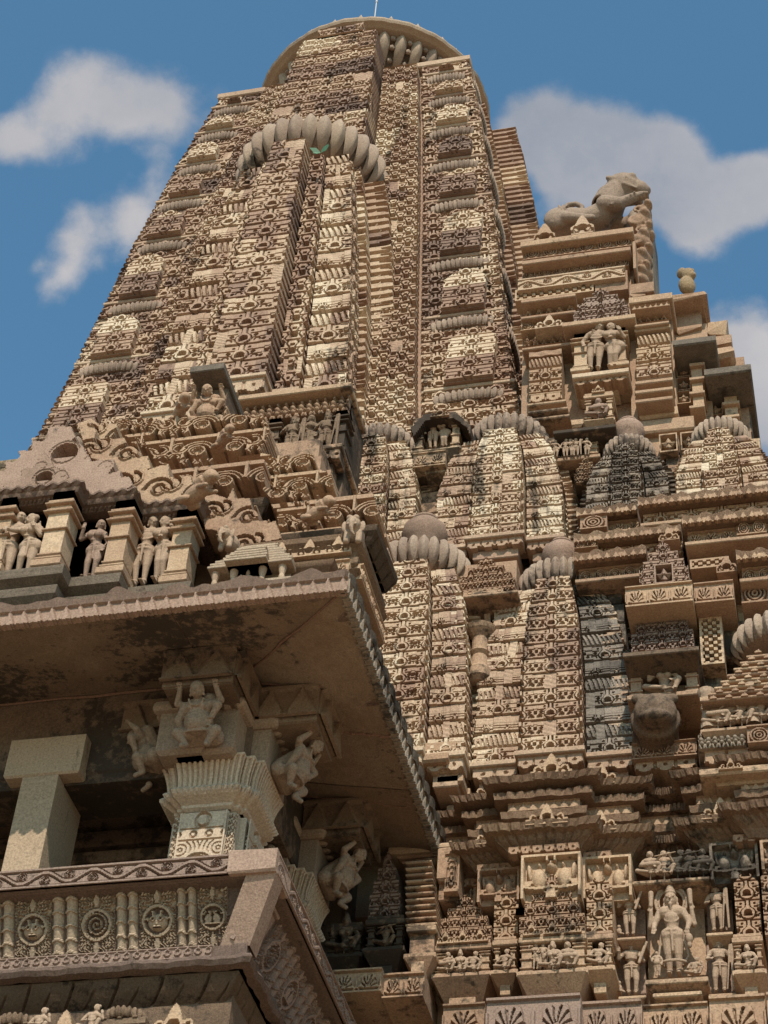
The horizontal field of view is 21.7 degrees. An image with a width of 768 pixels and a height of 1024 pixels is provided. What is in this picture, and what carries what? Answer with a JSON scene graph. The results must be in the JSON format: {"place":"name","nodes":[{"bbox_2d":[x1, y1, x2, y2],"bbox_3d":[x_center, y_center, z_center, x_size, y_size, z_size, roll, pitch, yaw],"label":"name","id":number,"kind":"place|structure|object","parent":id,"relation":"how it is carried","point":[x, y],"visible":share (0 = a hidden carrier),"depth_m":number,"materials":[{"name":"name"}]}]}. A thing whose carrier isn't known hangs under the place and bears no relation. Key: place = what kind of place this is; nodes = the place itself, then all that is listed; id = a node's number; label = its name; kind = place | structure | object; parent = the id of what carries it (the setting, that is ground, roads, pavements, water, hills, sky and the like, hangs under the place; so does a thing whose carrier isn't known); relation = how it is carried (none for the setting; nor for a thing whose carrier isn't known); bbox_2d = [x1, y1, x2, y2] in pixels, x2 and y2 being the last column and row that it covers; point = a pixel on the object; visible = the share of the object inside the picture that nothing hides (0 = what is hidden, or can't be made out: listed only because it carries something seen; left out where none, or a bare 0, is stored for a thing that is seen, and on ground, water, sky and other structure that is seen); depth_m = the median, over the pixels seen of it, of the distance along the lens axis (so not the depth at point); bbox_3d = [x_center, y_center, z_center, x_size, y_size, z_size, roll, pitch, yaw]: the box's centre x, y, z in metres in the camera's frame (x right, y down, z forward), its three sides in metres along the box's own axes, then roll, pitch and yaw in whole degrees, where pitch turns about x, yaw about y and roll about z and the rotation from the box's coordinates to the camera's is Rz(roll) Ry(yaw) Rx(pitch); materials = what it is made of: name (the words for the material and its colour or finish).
{"place":"outdoors","nodes":[
{"label":"outdoors","id":0,"kind":"place"},
{"bbox_2d":[0,0,767,460],"label":"sky","id":1,"kind":"structure","parent":0,"point":[101,101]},
{"bbox_2d":[632,738,699,768],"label":"curl block","id":2,"kind":"structure","parent":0,"point":[682,749],"depth_m":15.82,"materials":[{"name":"stone"}]},
{"label":"ground","id":3,"kind":"structure","parent":0,"visible":0},
{"bbox_2d":[320,484,767,1023],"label":"temple wall","id":4,"kind":"structure","parent":3,"relation":"on","point":[362,891],"depth_m":16.55,"materials":[{"name":"stone"}]},
{"bbox_2d":[0,814,171,870],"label":"porch inner wall","id":5,"kind":"structure","parent":4,"relation":"on","point":[122,839],"depth_m":15.10,"materials":[{"name":"stone"}]},
{"bbox_2d":[1,734,90,870],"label":"plain pillar","id":6,"kind":"structure","parent":5,"relation":"on","point":[39,772],"depth_m":14.35,"materials":[{"name":"stone"}]},
{"bbox_2d":[159,752,283,858],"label":"carved pillar","id":7,"kind":"structure","parent":5,"relation":"on","point":[218,807],"depth_m":13.99,"materials":[{"name":"stone"}]},
{"bbox_2d":[125,701,204,792],"bbox_3d":[-1.536,1.724,14.399,0.690,0.536,0.577,-6,-45,12],"label":"load bearer bracket","id":8,"kind":"object","parent":7,"relation":"on","point":[153,751],"visible":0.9,"depth_m":14.25,"materials":[{"name":"brown stone"}]},
{"bbox_2d":[0,644,382,927],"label":"porch beam","id":9,"kind":"structure","parent":7,"relation":"on","point":[110,786],"depth_m":14.59,"materials":[{"name":"stone"}]},
{"bbox_2d":[0,568,445,856],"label":"porch eave","id":10,"kind":"object","parent":9,"relation":"on","point":[310,625],"visible":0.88,"depth_m":14.31,"materials":[{"name":"brown stone"}]},
{"bbox_2d":[0,479,220,604],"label":"frieze storey","id":11,"kind":"object","parent":10,"relation":"on","point":[24,585],"visible":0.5,"depth_m":15.41,"materials":[{"name":"stone"}]},
{"bbox_2d":[0,512,42,569],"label":"couple statue","id":12,"kind":"object","parent":11,"relation":"on","point":[28,547],"visible":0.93,"depth_m":15.13,"materials":[{"name":"stone"}]},
{"bbox_2d":[30,490,83,573],"bbox_3d":[-2.458,0.181,15.192,0.235,0.800,0.235,-6,-45,12],"label":"niche pilaster","id":13,"kind":"object","parent":11,"relation":"on","point":[63,514],"visible":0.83,"depth_m":15.16,"materials":[{"name":"stone"}]},
{"bbox_2d":[0,426,133,492],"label":"gable crest","id":14,"kind":"object","parent":11,"relation":"on","point":[60,446],"visible":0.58,"depth_m":15.97,"materials":[{"name":"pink stone"}]},
{"bbox_2d":[95,499,143,586],"bbox_3d":[-1.988,0.242,15.199,0.220,0.780,0.235,-6,-45,12],"label":"niche pilaster","id":15,"kind":"object","parent":11,"relation":"on","point":[124,521],"visible":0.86,"depth_m":15.16,"materials":[{"name":"stone"}]},
{"bbox_2d":[79,422,193,502],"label":"scroll block","id":16,"kind":"structure","parent":11,"relation":"on","point":[148,480],"depth_m":15.93,"materials":[{"name":"stone"}]},
{"bbox_2d":[131,516,173,586],"bbox_3d":[-1.765,0.282,15.292,0.414,0.716,0.202,-6,-45,12],"label":"couple statue","id":17,"kind":"object","parent":11,"relation":"on","point":[147,551],"visible":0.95,"depth_m":15.23,"materials":[{"name":"stone"}]},
{"bbox_2d":[158,509,205,584],"bbox_3d":[-1.522,0.311,15.229,0.220,0.780,0.235,-6,-45,12],"label":"niche pilaster","id":18,"kind":"object","parent":11,"relation":"on","point":[186,533],"visible":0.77,"depth_m":15.20,"materials":[{"name":"stone"}]},
{"bbox_2d":[194,438,397,647],"bbox_3d":[-1.769,0.947,17.527,4.530,4.150,4.340,-6,-45,12],"label":"tiered porch mass","id":19,"kind":"object","parent":10,"relation":"on","point":[372,570],"visible":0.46,"depth_m":15.14,"materials":[{"name":"stone"}]},
{"bbox_2d":[142,414,279,469],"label":"scroll block","id":20,"kind":"structure","parent":19,"relation":"on","point":[173,443],"depth_m":17.50,"materials":[{"name":"stone"}]},
{"bbox_2d":[150,458,271,498],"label":"scroll block","id":21,"kind":"structure","parent":19,"relation":"on","point":[248,479],"depth_m":16.53,"materials":[{"name":"stone"}]},
{"bbox_2d":[188,362,243,419],"bbox_3d":[-1.552,-0.722,18.449,0.389,0.980,0.854,-6,-45,12],"label":"winged dwarf console","id":22,"kind":"object","parent":19,"relation":"attached to","point":[213,386],"visible":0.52,"depth_m":18.46,"materials":[{"name":"stone"}]},
{"bbox_2d":[203,488,282,559],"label":"scroll block","id":23,"kind":"structure","parent":19,"relation":"on","point":[244,520],"depth_m":15.45,"materials":[{"name":"stone"}]},
{"bbox_2d":[207,543,295,583],"bbox_3d":[-0.926,0.541,14.854,0.680,0.670,0.640,-6,-45,12],"label":"model shrine","id":24,"kind":"object","parent":19,"relation":"on","point":[270,561],"visible":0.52,"depth_m":14.69,"materials":[{"name":"stone"}]},
{"bbox_2d":[260,453,338,499],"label":"scroll block","id":25,"kind":"structure","parent":19,"relation":"on","point":[303,474],"depth_m":16.63,"materials":[{"name":"stone"}]},
{"bbox_2d":[238,382,365,496],"bbox_3d":[-1.301,-0.247,19.322,2.120,1.710,1.280,-6,-45,12],"label":"dancers niche","id":26,"kind":"object","parent":19,"relation":"on","point":[317,402],"visible":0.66,"depth_m":19.44,"materials":[{"name":"stone"}]},
{"bbox_2d":[263,486,393,562],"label":"scroll block","id":27,"kind":"structure","parent":19,"relation":"on","point":[364,507],"depth_m":15.64,"materials":[{"name":"stone"}]},
{"bbox_2d":[172,678,253,763],"bbox_3d":[-1.262,1.560,14.205,0.577,0.536,0.690,-6,-45,12],"label":"load bearer bracket","id":28,"kind":"object","parent":7,"relation":"on","point":[212,728],"visible":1,"depth_m":14.07,"materials":[{"name":"brown stone"}]},
{"bbox_2d":[251,717,323,803],"bbox_3d":[-0.784,1.836,14.448,0.690,0.536,0.577,-6,-45,12],"label":"load bearer bracket","id":29,"kind":"object","parent":7,"relation":"on","point":[294,771],"visible":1,"depth_m":14.36,"materials":[{"name":"brown stone"}]},
{"bbox_2d":[287,864,329,943],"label":"carved pillar","id":30,"kind":"structure","parent":5,"relation":"on","point":[311,897],"depth_m":15.11,"materials":[{"name":"stone"}]},
{"bbox_2d":[298,829,366,909],"bbox_3d":[-0.481,2.782,15.406,0.690,0.536,0.577,-6,-45,12],"label":"load bearer bracket","id":31,"kind":"object","parent":30,"relation":"on","point":[339,878],"visible":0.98,"depth_m":15.31,"materials":[{"name":"brown stone"}]},
{"bbox_2d":[0,1003,194,1023],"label":"shrine frieze","id":32,"kind":"object","parent":4,"relation":"attached to","point":[123,1014],"visible":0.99,"depth_m":12.44,"materials":[{"name":"stone"}]},
{"bbox_2d":[0,848,355,1023],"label":"balustrade","id":33,"kind":"object","parent":32,"relation":"on","point":[231,937],"visible":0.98,"depth_m":12.92,"materials":[{"name":"stone"}]},
{"bbox_2d":[28,15,539,453],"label":"spire","id":34,"kind":"structure","parent":4,"relation":"on","point":[409,100],"depth_m":25.12,"materials":[{"name":"stone"}]},
{"bbox_2d":[140,113,394,423],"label":"half spire","id":35,"kind":"structure","parent":34,"relation":"attached to","point":[292,274],"depth_m":22.95,"materials":[{"name":"stone"}]},
{"bbox_2d":[325,922,367,969],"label":"wall niche","id":36,"kind":"object","parent":4,"relation":"attached to","point":[355,959],"depth_m":15.26,"materials":[{"name":"stone"}]},
{"bbox_2d":[333,967,391,1023],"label":"lotus block","id":37,"kind":"structure","parent":4,"relation":"attached to","point":[361,988],"depth_m":14.79,"materials":[{"name":"stone"}]},
{"bbox_2d":[362,915,409,972],"bbox_3d":[0.065,3.468,15.374,0.324,0.496,0.690,-6,-45,12],"label":"wall niche","id":38,"kind":"object","parent":4,"relation":"attached to","point":[388,959],"depth_m":15.17,"materials":[{"name":"stone"}]},
{"bbox_2d":[368,852,406,917],"bbox_3d":[0.077,3.101,15.803,0.245,0.611,0.594,-6,-45,12],"label":"gable","id":39,"kind":"object","parent":38,"relation":"on","point":[388,897],"visible":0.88,"depth_m":15.57,"materials":[{"name":"stone"}]},
{"bbox_2d":[358,422,430,545],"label":"miniature spire","id":40,"kind":"structure","parent":4,"relation":"attached to","point":[388,478],"depth_m":19.46,"materials":[{"name":"stone"}]},
{"bbox_2d":[382,971,437,1023],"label":"lotus block","id":41,"kind":"structure","parent":4,"relation":"attached to","point":[408,998],"depth_m":14.74,"materials":[{"name":"stone"}]},
{"bbox_2d":[403,922,439,990],"bbox_3d":[0.323,3.421,15.130,0.245,0.458,0.600,-6,-45,12],"label":"wall niche","id":42,"kind":"object","parent":4,"relation":"attached to","point":[422,954],"depth_m":15.01,"materials":[{"name":"stone"}]},
{"bbox_2d":[405,860,444,935],"bbox_3d":[0.356,3.124,15.600,0.276,0.621,0.700,-6,-45,12],"label":"ledge stack","id":43,"kind":"object","parent":42,"relation":"on","point":[422,896],"visible":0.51,"depth_m":15.38,"materials":[{"name":"stone"}]},
{"bbox_2d":[379,512,480,808],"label":"miniature spire","id":44,"kind":"structure","parent":4,"relation":"attached to","point":[425,648],"depth_m":17.00,"materials":[{"name":"stone"}]},
{"bbox_2d":[420,419,468,514],"bbox_3d":[0.600,-0.127,19.803,0.493,1.816,0.486,-6,-45,12],"label":"plain masonry","id":45,"kind":"object","parent":4,"relation":"attached to","point":[428,501],"visible":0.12,"depth_m":19.50,"materials":[{"name":"stone"}]},
{"bbox_2d":[411,413,463,488],"bbox_3d":[0.583,-0.482,19.932,0.502,0.759,0.690,-6,-45,12],"label":"wall niche","id":46,"kind":"object","parent":45,"relation":"attached to","point":[455,442],"depth_m":19.64,"materials":[{"name":"stone"}]},
{"bbox_2d":[437,848,465,918],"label":"corner pier","id":47,"kind":"structure","parent":4,"relation":"attached to","point":[450,875],"depth_m":15.50,"materials":[{"name":"stone"}]},
{"bbox_2d":[431,929,497,1005],"bbox_3d":[0.645,3.590,15.099,0.454,0.607,0.690,-6,-45,12],"label":"wall niche","id":48,"kind":"object","parent":4,"relation":"attached to","point":[463,987],"depth_m":14.85,"materials":[{"name":"stone"}]},
{"bbox_2d":[440,895,494,951],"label":"lattice gable","id":49,"kind":"structure","parent":48,"relation":"on","point":[468,917],"depth_m":15.27,"materials":[{"name":"stone"}]},
{"bbox_2d":[463,588,502,648],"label":"wall niche","id":50,"kind":"object","parent":4,"relation":"attached to","point":[495,612],"depth_m":17.66,"materials":[{"name":"stone"}]},
{"bbox_2d":[467,620,496,688],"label":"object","id":51,"kind":"object","parent":50,"relation":"hanging from","point":[479,632],"visible":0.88,"depth_m":17.14,"materials":[{"name":"stone"}]},
{"bbox_2d":[459,557,520,594],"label":"carved gable","id":52,"kind":"structure","parent":50,"relation":"on","point":[485,574],"depth_m":17.83,"materials":[{"name":"stone"}]},
{"bbox_2d":[463,590,521,622],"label":"shade slab","id":53,"kind":"structure","parent":50,"relation":"on","point":[480,605],"depth_m":17.47,"materials":[{"name":"stone"}]},
{"bbox_2d":[490,936,522,996],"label":"wall niche","id":54,"kind":"object","parent":4,"relation":"attached to","point":[505,983],"depth_m":14.77,"materials":[{"name":"stone"}]},
{"bbox_2d":[435,411,578,574],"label":"miniature spire","id":55,"kind":"structure","parent":4,"relation":"attached to","point":[506,491],"depth_m":18.96,"materials":[{"name":"stone"}]},
{"bbox_2d":[485,992,582,1023],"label":"lotus block","id":56,"kind":"structure","parent":4,"relation":"attached to","point":[564,1008],"depth_m":14.22,"materials":[{"name":"stone"}]},
{"bbox_2d":[517,920,594,1001],"bbox_3d":[1.279,3.462,14.666,0.516,0.669,0.690,-6,-45,12],"label":"wall niche","id":57,"kind":"object","parent":4,"relation":"attached to","point":[575,979],"depth_m":14.45,"materials":[{"name":"stone"}]},
{"bbox_2d":[519,874,587,934],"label":"lattice gable","id":58,"kind":"structure","parent":57,"relation":"on","point":[562,913],"depth_m":14.88,"materials":[{"name":"stone"}]},
{"bbox_2d":[469,537,656,790],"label":"miniature spire","id":59,"kind":"structure","parent":4,"relation":"attached to","point":[555,683],"depth_m":16.69,"materials":[{"name":"stone"}]},
{"bbox_2d":[412,797,767,880],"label":"cornice","id":60,"kind":"structure","parent":4,"relation":"attached to","point":[725,821],"depth_m":15.27,"materials":[{"name":"stone"}]},
{"bbox_2d":[437,751,767,842],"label":"cornice","id":61,"kind":"structure","parent":4,"relation":"attached to","point":[566,790],"depth_m":15.56,"materials":[{"name":"stone"}]},
{"bbox_2d":[422,741,473,810],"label":"stepped plinth","id":62,"kind":"structure","parent":61,"relation":"on","point":[434,760],"depth_m":16.14,"materials":[{"name":"stone"}]},
{"bbox_2d":[700,696,747,746],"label":"wall niche","id":63,"kind":"object","parent":61,"relation":"on","point":[710,731],"depth_m":15.46,"materials":[{"name":"stone"}]},
{"bbox_2d":[701,610,767,727],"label":"tiered roof shrine","id":64,"kind":"object","parent":63,"relation":"on","point":[749,647],"visible":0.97,"depth_m":15.88,"materials":[{"name":"stone"}]},
{"bbox_2d":[716,779,767,798],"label":"plain slab","id":65,"kind":"structure","parent":61,"relation":"attached to","point":[725,789],"depth_m":15.23,"materials":[{"name":"stone"}]},
{"bbox_2d":[699,764,767,795],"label":"plain slab","id":66,"kind":"structure","parent":65,"relation":"on","point":[710,779],"depth_m":15.19,"materials":[{"name":"stone"}]},
{"bbox_2d":[438,834,767,934],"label":"panel corbels","id":67,"kind":"object","parent":4,"relation":"attached to","point":[516,853],"visible":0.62,"depth_m":15.24,"materials":[{"name":"stone"}]},
{"bbox_2d":[477,866,522,924],"bbox_3d":[0.923,2.997,15.491,0.327,0.296,0.477,-6,-45,12],"label":"beast panel","id":68,"kind":"object","parent":67,"relation":"on","point":[491,882],"visible":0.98,"depth_m":15.35,"materials":[{"name":"stone"}]},
{"bbox_2d":[520,851,587,913],"bbox_3d":[1.298,2.875,15.206,0.452,0.382,0.477,-6,-45,12],"label":"beast panel","id":69,"kind":"object","parent":67,"relation":"on","point":[564,868],"visible":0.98,"depth_m":15.06,"materials":[{"name":"stone"}]},
{"bbox_2d":[582,854,636,915],"bbox_3d":[1.726,2.892,15.255,0.370,0.362,0.477,-6,-45,12],"label":"beast panel","id":70,"kind":"object","parent":67,"relation":"on","point":[617,872],"visible":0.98,"depth_m":15.14,"materials":[{"name":"stone"}]},
{"bbox_2d":[709,842,761,908],"bbox_3d":[2.651,2.741,15.084,0.356,0.318,0.477,-6,-45,12],"label":"beast panel","id":71,"kind":"object","parent":67,"relation":"on","point":[733,862],"visible":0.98,"depth_m":14.93,"materials":[{"name":"stone"}]},
{"bbox_2d":[585,930,622,1000],"bbox_3d":[1.614,3.436,14.686,0.235,0.485,0.690,-6,-45,12],"label":"wall niche","id":72,"kind":"object","parent":4,"relation":"attached to","point":[604,983],"depth_m":14.47,"materials":[{"name":"stone"}]},
{"bbox_2d":[586,877,618,946],"bbox_3d":[1.646,3.090,15.038,0.189,0.540,0.484,-6,-45,12],"label":"arch strip","id":73,"kind":"object","parent":72,"relation":"on","point":[602,913],"visible":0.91,"depth_m":14.90,"materials":[{"name":"stone"}]},
{"bbox_2d":[573,544,648,604],"bbox_3d":[2.075,0.820,17.784,0.648,0.405,1.275,-6,-45,12],"label":"toothed eave","id":74,"kind":"object","parent":4,"relation":"attached to","point":[611,571],"visible":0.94,"depth_m":17.37,"materials":[{"name":"stone"}]},
{"bbox_2d":[582,998,642,1023],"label":"lotus block","id":75,"kind":"structure","parent":4,"relation":"attached to","point":[624,1011],"depth_m":14.18,"materials":[{"name":"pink stone"}]},
{"bbox_2d":[577,416,675,533],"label":"miniature spire","id":76,"kind":"structure","parent":4,"relation":"attached to","point":[629,467],"depth_m":18.94,"materials":[{"name":"grey stone"}]},
{"bbox_2d":[574,523,686,566],"bbox_3d":[2.249,0.609,18.009,0.955,0.405,1.175,-6,-45,12],"label":"toothed eave","id":77,"kind":"object","parent":4,"relation":"attached to","point":[647,537],"visible":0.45,"depth_m":17.64,"materials":[{"name":"stone"}]},
{"bbox_2d":[515,199,760,463],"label":"side gable tower","id":78,"kind":"structure","parent":4,"relation":"on","point":[584,277],"depth_m":20.79,"materials":[{"name":"stone"}]},
{"bbox_2d":[543,172,651,236],"bbox_3d":[2.486,-3.543,23.313,1.231,0.952,0.522,-6,-45,12],"label":"lion statue","id":79,"kind":"object","parent":78,"relation":"on","point":[616,195],"visible":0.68,"depth_m":23.06,"materials":[{"name":"stone"}]},
{"bbox_2d":[581,322,625,371],"bbox_3d":[2.236,-1.704,20.521,0.475,0.646,0.182,-3,-37,15],"label":"couple statue","id":80,"kind":"object","parent":78,"relation":"on","point":[613,347],"visible":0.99,"depth_m":20.49,"materials":[{"name":"stone"}]},
{"bbox_2d":[571,406,760,471],"bbox_3d":[2.695,-0.423,19.672,1.994,1.272,0.481,-6,-45,12],"label":"plain masonry","id":81,"kind":"object","parent":78,"relation":"attached to","point":[655,425],"visible":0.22,"depth_m":19.73,"materials":[{"name":"stone"}]},
{"bbox_2d":[632,876,712,915],"bbox_3d":[2.188,2.937,15.092,0.576,0.106,0.500,-6,-45,12],"label":"musician ledge","id":82,"kind":"object","parent":4,"relation":"attached to","point":[700,887],"visible":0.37,"depth_m":14.98,"materials":[{"name":"stone"}]},
{"bbox_2d":[608,593,743,687],"bbox_3d":[2.444,1.009,17.281,1.316,1.890,0.477,-6,-45,12],"label":"plain masonry","id":83,"kind":"object","parent":4,"relation":"attached to","point":[617,602],"visible":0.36,"depth_m":16.85,"materials":[{"name":"stone"}]},
{"bbox_2d":[631,620,695,651],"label":"shrine gable","id":84,"kind":"structure","parent":83,"relation":"attached to","point":[671,634],"depth_m":16.60,"materials":[{"name":"stone"}]},
{"bbox_2d":[625,580,699,638],"bbox_3d":[2.342,0.887,16.842,0.556,0.219,0.626,-6,-45,12],"label":"leaf ledge","id":85,"kind":"object","parent":84,"relation":"on","point":[660,602],"visible":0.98,"depth_m":16.64,"materials":[{"name":"stone"}]},
{"bbox_2d":[627,672,701,739],"bbox_3d":[2.327,1.533,16.448,0.596,0.475,0.660,-6,-45,12],"label":"wall niche","id":86,"kind":"object","parent":83,"relation":"attached to","point":[688,706],"depth_m":16.18,"materials":[{"name":"stone"}]},
{"bbox_2d":[629,693,680,751],"bbox_3d":[2.156,1.720,15.951,0.408,0.419,0.719,-1,-44,7],"label":"round spout","id":87,"kind":"object","parent":86,"relation":"attached to","point":[655,721],"visible":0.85,"depth_m":15.75,"materials":[{"name":"stone"}]},
{"bbox_2d":[623,646,704,690],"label":"shade slab","id":88,"kind":"structure","parent":86,"relation":"on","point":[681,662],"depth_m":16.18,"materials":[{"name":"stone"}]},
{"bbox_2d":[639,541,689,584],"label":"rosette gable","id":89,"kind":"structure","parent":83,"relation":"attached to","point":[664,564],"depth_m":17.00,"materials":[{"name":"beige stone"}]},
{"bbox_2d":[699,616,727,680],"bbox_3d":[2.725,1.140,16.632,0.188,0.506,0.250,-6,-45,12],"label":"pierced lattice","id":90,"kind":"object","parent":83,"relation":"attached to","point":[712,648],"visible":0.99,"depth_m":16.51,"materials":[{"name":"stone"}]},
{"bbox_2d":[693,579,738,630],"bbox_3d":[2.801,0.868,16.859,0.326,0.219,0.626,-6,-45,12],"label":"leaf ledge","id":91,"kind":"object","parent":90,"relation":"on","point":[714,598],"visible":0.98,"depth_m":16.66,"materials":[{"name":"stone"}]},
{"bbox_2d":[643,1001,709,1023],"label":"lotus block","id":92,"kind":"structure","parent":4,"relation":"attached to","point":[697,1012],"depth_m":14.15,"materials":[{"name":"stone"}]},
{"bbox_2d":[653,991,703,1003],"bbox_3d":[2.127,3.611,14.359,0.345,0.117,0.500,-6,-45,12],"label":"statue ledge","id":93,"kind":"object","parent":92,"relation":"on","point":[678,997],"visible":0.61,"depth_m":14.22,"materials":[{"name":"stone"}]},
{"bbox_2d":[645,976,710,1011],"bbox_3d":[2.127,3.530,14.381,0.444,0.145,0.500,-6,-45,12],"label":"statue ledge","id":94,"kind":"object","parent":93,"relation":"on","point":[702,984],"visible":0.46,"depth_m":14.25,"materials":[{"name":"stone"}]},
{"bbox_2d":[647,884,696,977],"bbox_3d":[2.113,3.048,14.743,0.364,0.763,0.200,-6,-38,12],"label":"god statue","id":95,"kind":"object","parent":94,"relation":"on","point":[671,912],"visible":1,"depth_m":14.75,"materials":[{"name":"stone"}]},
{"bbox_2d":[646,909,707,979],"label":"statue slab","id":96,"kind":"structure","parent":4,"relation":"attached to","point":[698,948],"depth_m":14.88,"materials":[{"name":"stone"}]},
{"bbox_2d":[637,483,767,572],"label":"toothed eave","id":97,"kind":"object","parent":4,"relation":"attached to","point":[657,510],"visible":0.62,"depth_m":17.77,"materials":[{"name":"stone"}]},
{"bbox_2d":[671,415,767,493],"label":"miniature spire","id":98,"kind":"structure","parent":4,"relation":"attached to","point":[718,453],"depth_m":18.77,"materials":[{"name":"stone"}]},
{"bbox_2d":[681,507,767,604],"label":"toothed eave","id":99,"kind":"object","parent":4,"relation":"attached to","point":[707,535],"visible":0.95,"depth_m":17.31,"materials":[{"name":"stone"}]},
{"bbox_2d":[709,993,767,1023],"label":"lotus block","id":100,"kind":"structure","parent":4,"relation":"attached to","point":[740,1009],"depth_m":13.93,"materials":[{"name":"stone"}]},
{"bbox_2d":[732,933,767,1004],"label":"wall niche","id":101,"kind":"object","parent":4,"relation":"attached to","point":[751,981],"depth_m":14.20,"materials":[{"name":"stone"}]},
{"bbox_2d":[734,874,766,960],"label":"arch strip","id":102,"kind":"object","parent":101,"relation":"on","point":[749,920],"visible":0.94,"depth_m":14.62,"materials":[{"name":"stone"}]},
{"bbox_2d":[735,547,767,600],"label":"toothed eave","id":103,"kind":"object","parent":4,"relation":"attached to","point":[752,567],"visible":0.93,"depth_m":16.74,"materials":[{"name":"stone"}]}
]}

